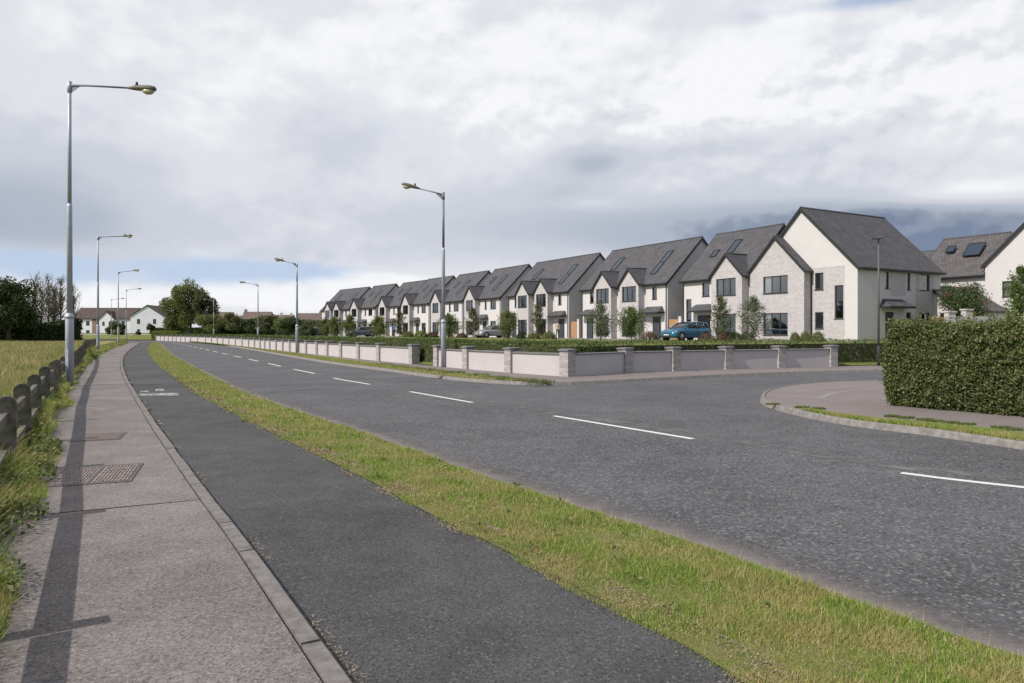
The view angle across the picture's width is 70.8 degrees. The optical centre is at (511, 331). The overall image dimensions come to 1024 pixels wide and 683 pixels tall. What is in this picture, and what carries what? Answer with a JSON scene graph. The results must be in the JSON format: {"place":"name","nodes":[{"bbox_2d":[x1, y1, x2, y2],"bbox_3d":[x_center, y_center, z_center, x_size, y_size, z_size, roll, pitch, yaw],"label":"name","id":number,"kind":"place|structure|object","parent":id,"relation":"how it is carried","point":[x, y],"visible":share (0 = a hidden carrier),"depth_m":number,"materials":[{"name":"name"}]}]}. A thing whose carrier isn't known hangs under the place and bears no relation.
{"place":"outdoors","nodes":[
{"label":"outdoors","id":0,"kind":"place"},
{"bbox_2d":[15,341,115,369],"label":"field","id":1,"kind":"structure","parent":0,"point":[103,342],"depth_m":112.12,"materials":[{"name":"green plant"}]},
{"bbox_2d":[0,275,41,340],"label":"broad tree","id":2,"kind":"object","parent":1,"relation":"on","point":[16,308],"visible":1,"depth_m":117.33,"materials":[{"name":"green plant"}]},
{"bbox_2d":[30,270,44,320],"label":"bare tree","id":3,"kind":"object","parent":1,"relation":"on","point":[37,283],"visible":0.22,"depth_m":128.04,"materials":[{"name":"brown plant"}]},
{"bbox_2d":[0,318,83,341],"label":"undergrowth","id":4,"kind":"object","parent":1,"relation":"on","point":[49,331],"visible":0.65,"depth_m":123.52,"materials":[{"name":"green plant"}]},
{"bbox_2d":[0,339,84,395],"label":"field grass","id":5,"kind":"structure","parent":1,"relation":"on","point":[23,355],"depth_m":39.09,"materials":[{"name":"yellow plant"}]},
{"bbox_2d":[36,277,53,322],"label":"bare tree","id":6,"kind":"object","parent":1,"relation":"on","point":[42,297],"visible":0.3,"depth_m":131.95,"materials":[{"name":"brown plant"}]},
{"bbox_2d":[0,338,95,470],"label":"post fence","id":7,"kind":"object","parent":1,"relation":"on","point":[15,410],"visible":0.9,"depth_m":10.47,"materials":[{"name":"weathered wood"}]},
{"bbox_2d":[37,273,58,321],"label":"bare tree","id":8,"kind":"object","parent":1,"relation":"on","point":[48,298],"visible":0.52,"depth_m":127.88,"materials":[{"name":"brown plant"}]},
{"bbox_2d":[45,281,61,321],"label":"bare tree","id":9,"kind":"object","parent":1,"relation":"on","point":[53,317],"visible":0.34,"depth_m":132.72,"materials":[{"name":"brown plant"}]},
{"bbox_2d":[50,275,74,319],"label":"bare tree","id":10,"kind":"object","parent":1,"relation":"on","point":[60,304],"visible":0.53,"depth_m":129.86,"materials":[{"name":"brown plant"}]},
{"bbox_2d":[64,283,82,317],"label":"bare tree","id":11,"kind":"object","parent":1,"relation":"on","point":[74,301],"visible":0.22,"depth_m":133.98,"materials":[{"name":"brown plant"}]},
{"bbox_2d":[96,234,132,349],"bbox_3d":[-31.132,-2.979,56.364,2.976,9.419,0.260,0,0,6],"label":"street lamp","id":12,"kind":"object","parent":1,"relation":"on","point":[98,326],"visible":0.99,"depth_m":56.44,"materials":[{"name":"metal"}]},
{"bbox_2d":[117,269,138,342],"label":"street lamp","id":13,"kind":"object","parent":1,"relation":"on","point":[137,270],"visible":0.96,"depth_m":89.94,"materials":[{"name":"metal"}]},
{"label":"path edge soil","id":14,"kind":"structure","parent":1,"relation":"on","visible":0},
{"bbox_2d":[0,341,127,604],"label":"edge weeds","id":15,"kind":"object","parent":14,"relation":"on","point":[57,445],"visible":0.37,"depth_m":7.39,"materials":[{"name":"green plant"}]},
{"bbox_2d":[0,340,129,674],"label":"edge grass","id":16,"kind":"structure","parent":14,"relation":"on","point":[37,487],"depth_m":7.89,"materials":[{"name":"green plant"}]},
{"bbox_2d":[0,342,321,682],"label":"footpath","id":17,"kind":"structure","parent":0,"point":[162,591],"depth_m":4.66,"materials":[{"name":"concrete"}]},
{"bbox_2d":[44,463,143,486],"bbox_3d":[-4.720,1.625,8.170,0.846,0.031,1.152,0,0,-21],"label":"drain grating","id":18,"kind":"object","parent":17,"relation":"on","point":[88,475],"visible":0.99,"depth_m":8.12,"materials":[{"name":"metal"}]},
{"bbox_2d":[68,432,126,441],"bbox_3d":[-6.372,1.625,11.109,0.680,0.029,0.840,0,0,-21],"label":"inspection cover","id":19,"kind":"object","parent":17,"relation":"on","point":[99,436],"visible":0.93,"depth_m":11.02,"materials":[{"name":"concrete"}]},
{"bbox_2d":[65,81,156,385],"bbox_3d":[-12.027,-2.910,21.569,2.876,9.280,0.260,0,0,6],"label":"street lamp","id":20,"kind":"object","parent":17,"relation":"on","point":[69,315],"visible":0.97,"depth_m":21.64,"materials":[{"name":"metal"}]},
{"bbox_2d":[189,341,529,380],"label":"verge grass","id":21,"kind":"structure","parent":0,"point":[355,361],"depth_m":36.04,"materials":[{"name":"green plant"}]},
{"bbox_2d":[123,342,743,682],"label":"cycle lane","id":22,"kind":"structure","parent":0,"point":[384,588],"depth_m":4.80,"materials":[{"name":"grey asphalt"}]},
{"bbox_2d":[120,344,352,682],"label":"footpath kerb","id":23,"kind":"structure","parent":22,"relation":"on","point":[324,663],"depth_m":4.69,"materials":[{"name":"concrete"}]},
{"bbox_2d":[84,339,869,368],"bbox_3d":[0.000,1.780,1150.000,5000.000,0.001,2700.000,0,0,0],"label":"ground","id":24,"kind":"structure","parent":0,"point":[432,365],"depth_m":38.26,"materials":[{"name":"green plant"}]},
{"bbox_2d":[194,342,883,384],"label":"kerb","id":25,"kind":"structure","parent":24,"relation":"on","point":[595,381],"depth_m":27.44,"materials":[{"name":"concrete"}]},
{"bbox_2d":[81,335,883,365],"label":"lawn bank","id":26,"kind":"structure","parent":0,"point":[138,337],"depth_m":153.08,"materials":[{"name":"green plant"}]},
{"bbox_2d":[157,333,886,363],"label":"garden hedge","id":27,"kind":"object","parent":26,"relation":"on","point":[850,351],"visible":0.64,"depth_m":33.73,"materials":[{"name":"green plant"}]},
{"bbox_2d":[85,339,883,381],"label":"pavement","id":28,"kind":"structure","parent":0,"point":[626,375],"depth_m":28.80,"materials":[{"name":"concrete"}]},
{"bbox_2d":[151,331,180,339],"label":"hedge","id":29,"kind":"object","parent":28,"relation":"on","point":[153,334],"visible":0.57,"depth_m":146.18,"materials":[{"name":"green plant"}]},
{"bbox_2d":[274,258,298,352],"bbox_3d":[-17.743,-2.059,56.651,1.937,7.558,0.260,0,0,3],"label":"street lamp","id":30,"kind":"object","parent":28,"relation":"on","point":[296,328],"visible":0.97,"depth_m":56.55,"materials":[{"name":"metal"}]},
{"bbox_2d":[156,335,420,363],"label":"garden wall","id":31,"kind":"structure","parent":28,"relation":"on","point":[410,354],"depth_m":49.11,"materials":[{"name":"paint"}]},
{"bbox_2d":[402,183,445,366],"bbox_3d":[-4.073,-2.597,33.255,2.073,8.635,0.260,0,0,3],"label":"street lamp","id":32,"kind":"object","parent":28,"relation":"on","point":[443,320],"visible":0.98,"depth_m":33.15,"materials":[{"name":"metal"}]},
{"bbox_2d":[432,345,839,376],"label":"garden wall","id":33,"kind":"structure","parent":28,"relation":"on","point":[567,363],"depth_m":29.78,"materials":[{"name":"paint"}]},
{"bbox_2d":[871,236,885,365],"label":"lamp column","id":34,"kind":"structure","parent":28,"relation":"on","point":[878,340],"depth_m":34.56,"materials":[{"name":"grey metal"}]},
{"bbox_2d":[0,0,1023,327],"label":"sky","id":35,"kind":"structure","parent":0,"point":[293,131],"materials":[{"name":"white"}]},
{"bbox_2d":[290,335,805,341],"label":"driveway","id":36,"kind":"structure","parent":0,"point":[557,338],"depth_m":73.56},
{"bbox_2d":[348,326,374,336],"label":"parked car","id":37,"kind":"object","parent":36,"relation":"on","point":[365,331],"visible":0.52,"depth_m":103.46,"materials":[{"name":"grey paint"}]},
{"bbox_2d":[474,325,510,337],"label":"parked car","id":38,"kind":"object","parent":36,"relation":"on","point":[487,332],"visible":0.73,"depth_m":82.10,"materials":[{"name":"silver metal"}]},
{"bbox_2d":[660,321,711,340],"bbox_3d":[13.620,-0.062,56.393,4.305,1.532,2.020,0,0,-33],"label":"parked car","id":39,"kind":"object","parent":36,"relation":"on","point":[689,330],"visible":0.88,"depth_m":55.68,"materials":[{"name":"blue paint"}]},
{"bbox_2d":[100,340,1023,646],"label":"road","id":40,"kind":"structure","parent":0,"point":[950,552],"depth_m":9.35,"materials":[{"name":"grey asphalt"}]},
{"bbox_2d":[160,343,1023,656],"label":"road edge dust","id":41,"kind":"object","parent":40,"relation":"on","point":[894,607],"visible":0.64,"depth_m":5.60,"materials":[{"name":"grey asphalt"}]},
{"bbox_2d":[177,343,1023,487],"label":"lane marking","id":42,"kind":"object","parent":40,"relation":"on","point":[694,438],"visible":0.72,"depth_m":12.05,"materials":[{"name":"paint"}]},
{"bbox_2d":[370,382,1001,478],"bbox_3d":[0.757,1.716,15.881,1.124,0.001,21.051,0,0,-35],"label":"worn road band","id":43,"kind":"object","parent":40,"relation":"on","point":[891,466],"visible":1,"depth_m":10.42,"materials":[{"name":"grey asphalt"}]},
{"bbox_2d":[760,379,1023,449],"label":"corner kerb","id":44,"kind":"structure","parent":40,"relation":"on","point":[994,441],"depth_m":12.44,"materials":[{"name":"concrete"}]},
{"bbox_2d":[123,342,1023,682],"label":"grass verge","id":45,"kind":"object","parent":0,"point":[780,661],"depth_m":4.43,"materials":[{"name":"plant"}]},
{"bbox_2d":[308,335,882,345],"bbox_3d":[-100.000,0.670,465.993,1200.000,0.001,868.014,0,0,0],"label":"terrace lawn","id":46,"kind":"structure","parent":0,"point":[615,340],"depth_m":50.78,"materials":[{"name":"green plant"}]},
{"bbox_2d":[76,308,140,332],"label":"white house","id":47,"kind":"structure","parent":46,"relation":"on","point":[88,317],"depth_m":205.77,"materials":[{"name":"white paint"}]},
{"bbox_2d":[104,320,121,334],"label":"round bush","id":48,"kind":"object","parent":46,"relation":"on","point":[114,328],"visible":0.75,"depth_m":164.92,"materials":[{"name":"green plant"}]},
{"bbox_2d":[129,305,169,332],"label":"white house","id":49,"kind":"structure","parent":46,"relation":"on","point":[142,318],"depth_m":190.56,"materials":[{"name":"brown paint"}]},
{"bbox_2d":[158,295,193,332],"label":"bushy tree","id":50,"kind":"object","parent":46,"relation":"on","point":[169,323],"visible":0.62,"depth_m":158.12,"materials":[{"name":"green plant"}]},
{"bbox_2d":[170,277,209,333],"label":"bushy tree","id":51,"kind":"object","parent":46,"relation":"on","point":[179,292],"visible":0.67,"depth_m":156.37,"materials":[{"name":"green plant"}]},
{"bbox_2d":[190,286,219,333],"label":"bushy tree","id":52,"kind":"object","parent":46,"relation":"on","point":[197,301],"visible":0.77,"depth_m":155.78,"materials":[{"name":"green plant"}]},
{"bbox_2d":[194,314,225,333],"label":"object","id":53,"kind":"object","parent":46,"relation":"on","point":[207,326],"visible":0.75,"depth_m":148.01,"materials":[{"name":"green plant"}]},
{"bbox_2d":[149,326,315,334],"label":"boundary hedge","id":54,"kind":"object","parent":46,"relation":"on","point":[196,330],"visible":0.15,"depth_m":167.60,"materials":[{"name":"green plant"}]},
{"bbox_2d":[221,312,250,333],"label":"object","id":55,"kind":"object","parent":46,"relation":"on","point":[236,322],"visible":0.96,"depth_m":146.19,"materials":[{"name":"green plant"}]},
{"bbox_2d":[242,309,273,318],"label":"distant house","id":56,"kind":"structure","parent":46,"relation":"on","point":[247,315],"depth_m":253.26,"materials":[{"name":"brown tile"}]},
{"bbox_2d":[244,315,280,334],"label":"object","id":57,"kind":"object","parent":46,"relation":"on","point":[249,328],"visible":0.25,"depth_m":144.34,"materials":[{"name":"green plant"}]},
{"bbox_2d":[254,315,283,334],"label":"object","id":58,"kind":"object","parent":46,"relation":"on","point":[264,327],"visible":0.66,"depth_m":142.06,"materials":[{"name":"green plant"}]},
{"bbox_2d":[270,317,293,332],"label":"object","id":59,"kind":"object","parent":46,"relation":"on","point":[276,325],"visible":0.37,"depth_m":140.25,"materials":[{"name":"green plant"}]},
{"bbox_2d":[280,316,307,331],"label":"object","id":60,"kind":"object","parent":46,"relation":"on","point":[291,324],"visible":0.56,"depth_m":136.68,"materials":[{"name":"green plant"}]},
{"bbox_2d":[298,312,320,320],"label":"distant house","id":61,"kind":"structure","parent":46,"relation":"on","point":[314,316],"depth_m":252.89,"materials":[{"name":"brown tile"}]},
{"bbox_2d":[299,319,321,329],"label":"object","id":62,"kind":"object","parent":46,"relation":"on","point":[310,322],"visible":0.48,"depth_m":135.04,"materials":[{"name":"green plant"}]},
{"bbox_2d":[315,317,332,335],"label":"young tree","id":63,"kind":"object","parent":46,"relation":"on","point":[325,329],"visible":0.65,"depth_m":89.75,"materials":[{"name":"green plant"}]},
{"bbox_2d":[326,316,342,335],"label":"young tree","id":64,"kind":"object","parent":46,"relation":"on","point":[334,324],"visible":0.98,"depth_m":87.75,"materials":[{"name":"green plant"}]},
{"bbox_2d":[320,287,370,334],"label":"semi detached house","id":65,"kind":"structure","parent":46,"relation":"on","point":[338,304],"depth_m":144.35,"materials":[{"name":"grey"}]},
{"bbox_2d":[339,314,363,336],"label":"young tree","id":66,"kind":"object","parent":46,"relation":"on","point":[348,324],"visible":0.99,"depth_m":79.85,"materials":[{"name":"green plant"}]},
{"bbox_2d":[349,283,398,335],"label":"detached house","id":67,"kind":"structure","parent":46,"relation":"on","point":[364,310],"depth_m":135.05,"materials":[{"name":"grey tile"}]},
{"bbox_2d":[365,316,389,336],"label":"young tree","id":68,"kind":"object","parent":46,"relation":"on","point":[377,322],"visible":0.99,"depth_m":71.86,"materials":[{"name":"green plant"}]},
{"bbox_2d":[393,310,406,336],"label":"young tree","id":69,"kind":"object","parent":46,"relation":"on","point":[399,322],"visible":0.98,"depth_m":97.91,"materials":[{"name":"green plant"}]},
{"bbox_2d":[377,280,426,335],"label":"detached house","id":70,"kind":"structure","parent":46,"relation":"on","point":[388,307],"depth_m":126.43,"materials":[{"name":"grey paint"}]},
{"bbox_2d":[400,275,455,335],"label":"detached house","id":71,"kind":"structure","parent":46,"relation":"on","point":[416,308],"depth_m":116.64,"materials":[{"name":"grey paint"}]},
{"bbox_2d":[432,311,465,339],"bbox_3d":[-5.411,-0.479,59.950,2.671,2.509,2.136,0,0,39],"label":"young tree","id":72,"kind":"object","parent":46,"relation":"on","point":[451,325],"visible":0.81,"depth_m":59.75,"materials":[{"name":"green plant"}]},
{"bbox_2d":[429,270,490,336],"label":"detached house","id":73,"kind":"structure","parent":46,"relation":"on","point":[455,290],"depth_m":107.43,"materials":[{"name":"grey paint"}]},
{"bbox_2d":[464,307,480,337],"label":"young tree","id":74,"kind":"object","parent":46,"relation":"on","point":[472,313],"visible":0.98,"depth_m":83.87,"materials":[{"name":"green plant"}]},
{"bbox_2d":[462,264,531,336],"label":"detached house","id":75,"kind":"structure","parent":46,"relation":"on","point":[487,299],"depth_m":96.88,"materials":[{"name":"grey paint"}]},
{"bbox_2d":[493,310,519,338],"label":"young tree","id":76,"kind":"object","parent":46,"relation":"on","point":[506,323],"visible":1,"depth_m":65.78,"materials":[{"name":"green plant"}]},
{"bbox_2d":[528,303,548,336],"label":"young tree","id":77,"kind":"object","parent":46,"relation":"on","point":[537,314],"visible":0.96,"depth_m":71.87,"materials":[{"name":"green plant"}]},
{"bbox_2d":[506,252,604,337],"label":"semi detached house","id":78,"kind":"structure","parent":46,"relation":"on","point":[551,288],"depth_m":82.68,"materials":[{"name":"grey"}]},
{"bbox_2d":[518,295,526,307],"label":"window","id":79,"kind":"structure","parent":78,"relation":"in","point":[522,300],"depth_m":86.80,"materials":[{"name":"grey glass"}]},
{"bbox_2d":[518,320,526,335],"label":"window","id":80,"kind":"structure","parent":78,"relation":"in","point":[522,328],"depth_m":86.80,"materials":[{"name":"grey glass"}]},
{"bbox_2d":[537,294,545,306],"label":"window","id":81,"kind":"structure","parent":78,"relation":"in","point":[541,298],"depth_m":83.07,"materials":[{"name":"grey glass"}]},
{"bbox_2d":[571,319,581,337],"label":"side gate","id":82,"kind":"structure","parent":46,"relation":"on","point":[575,329],"depth_m":77.97,"materials":[{"name":"brown wood"}]},
{"bbox_2d":[584,300,614,340],"bbox_3d":[6.628,-0.902,53.585,2.263,3.349,2.868,0,0,31],"label":"young tree","id":83,"kind":"object","parent":46,"relation":"on","point":[600,307],"visible":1,"depth_m":53.36,"materials":[{"name":"green plant"}]},
{"bbox_2d":[612,304,658,340],"bbox_3d":[9.031,-0.727,52.855,3.283,3.000,2.882,0,0,19],"label":"young tree","id":84,"kind":"object","parent":46,"relation":"on","point":[631,312],"visible":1,"depth_m":52.86,"materials":[{"name":"green plant"}]},
{"bbox_2d":[577,236,707,338],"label":"semi detached house","id":85,"kind":"structure","parent":46,"relation":"on","point":[647,278],"depth_m":69.32,"materials":[{"name":"grey"}]},
{"bbox_2d":[596,288,608,303],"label":"window","id":86,"kind":"structure","parent":85,"relation":"in","point":[602,294],"depth_m":72.84,"materials":[{"name":"grey glass"}]},
{"bbox_2d":[623,286,635,301],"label":"window","id":87,"kind":"structure","parent":85,"relation":"in","point":[629,293],"depth_m":69.27,"materials":[{"name":"grey glass"}]},
{"bbox_2d":[653,316,658,337],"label":"door","id":88,"kind":"structure","parent":85,"relation":"in","point":[655,325],"depth_m":66.97,"materials":[{"name":"grey"}]},
{"bbox_2d":[707,293,737,337],"bbox_3d":[15.634,-1.065,53.865,2.110,3.680,2.312,0,0,-29],"label":"young tree","id":89,"kind":"object","parent":46,"relation":"on","point":[721,315],"visible":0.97,"depth_m":53.88,"materials":[{"name":"green plant"}]},
{"bbox_2d":[736,295,771,340],"bbox_3d":[17.353,-0.952,51.439,2.454,3.452,2.751,0,0,0],"label":"young tree","id":90,"kind":"object","parent":46,"relation":"on","point":[752,306],"visible":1,"depth_m":51.43,"materials":[{"name":"green plant"}]},
{"bbox_2d":[679,206,946,341],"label":"corner house","id":91,"kind":"structure","parent":46,"relation":"on","point":[811,270],"depth_m":54.12,"materials":[{"name":"paint"}]},
{"bbox_2d":[715,278,735,296],"bbox_3d":[17.416,-3.635,58.560,0.180,1.430,2.180,0,0,-30],"label":"window","id":92,"kind":"structure","parent":91,"relation":"in","point":[727,287],"depth_m":58.62,"materials":[{"name":"grey glass"}]},
{"bbox_2d":[717,314,735,336],"bbox_3d":[17.416,-0.515,58.560,0.180,1.870,2.180,0,0,-30],"label":"window","id":93,"kind":"structure","parent":91,"relation":"in","point":[733,328],"depth_m":58.24,"materials":[{"name":"grey"}]},
{"bbox_2d":[762,275,787,294],"bbox_3d":[20.229,-3.605,55.160,0.280,1.370,2.380,0,0,-30],"label":"window","id":94,"kind":"structure","parent":91,"relation":"in","point":[769,280],"depth_m":55.77,"materials":[{"name":"grey glass"}]},
{"bbox_2d":[762,313,787,335],"bbox_3d":[20.229,-0.580,55.160,0.280,1.740,2.380,0,0,-30],"label":"window","id":95,"kind":"structure","parent":91,"relation":"in","point":[769,330],"depth_m":55.51,"materials":[{"name":"grey"}]},
{"bbox_2d":[920,274,928,290],"bbox_3d":[30.923,-3.685,54.010,1.380,1.250,0.180,0,0,-30],"label":"window","id":96,"kind":"structure","parent":91,"relation":"in","point":[924,279],"depth_m":54.14,"materials":[{"name":"grey glass"}]},
{"bbox_2d":[936,280,993,316],"bbox_3d":[32.409,-1.478,52.019,3.332,4.522,3.462,0,0,0],"label":"rowan tree","id":97,"kind":"object","parent":46,"relation":"on","point":[966,300],"visible":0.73,"depth_m":51.51,"materials":[{"name":"green plant"}]},
{"bbox_2d":[943,309,1003,332],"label":"block wall","id":98,"kind":"structure","parent":46,"relation":"on","point":[952,314],"depth_m":49.16,"materials":[{"name":"concrete"}]},
{"bbox_2d":[930,222,1023,319],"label":"gabled house","id":99,"kind":"structure","parent":46,"relation":"on","point":[987,262],"depth_m":57.65,"materials":[{"name":"white paint"}]},
{"bbox_2d":[1000,264,1023,319],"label":"garden tree","id":100,"kind":"object","parent":46,"relation":"on","point":[1017,303],"visible":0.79,"depth_m":39.89,"materials":[{"name":"green plant"}]},
{"bbox_2d":[765,380,1023,432],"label":"corner pavement","id":101,"kind":"structure","parent":0,"point":[878,406],"depth_m":16.09,"materials":[{"name":"concrete"}]},
{"bbox_2d":[375,363,1023,430],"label":"pavement tufts","id":102,"kind":"object","parent":101,"relation":"on","point":[929,419],"visible":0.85,"depth_m":15.32,"materials":[{"name":"green plant"}]},
{"bbox_2d":[766,386,877,402],"bbox_3d":[8.556,1.615,19.543,2.695,0.001,5.985,0,0,28],"label":"pavement edging","id":103,"kind":"object","parent":101,"relation":"on","point":[829,394],"visible":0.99,"depth_m":18.91,"materials":[{"name":"grey concrete"}]},
{"bbox_2d":[876,308,1023,416],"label":"tall hedge","id":104,"kind":"object","parent":101,"relation":"on","point":[966,365],"visible":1,"depth_m":14.70,"materials":[{"name":"green plant"}]},
{"label":"corner verge","id":105,"kind":"structure","parent":0,"visible":0},
{"bbox_2d":[802,407,1023,440],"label":"corner verge grass","id":106,"kind":"structure","parent":105,"relation":"on","point":[1003,433],"depth_m":12.10,"materials":[{"name":"green plant"}]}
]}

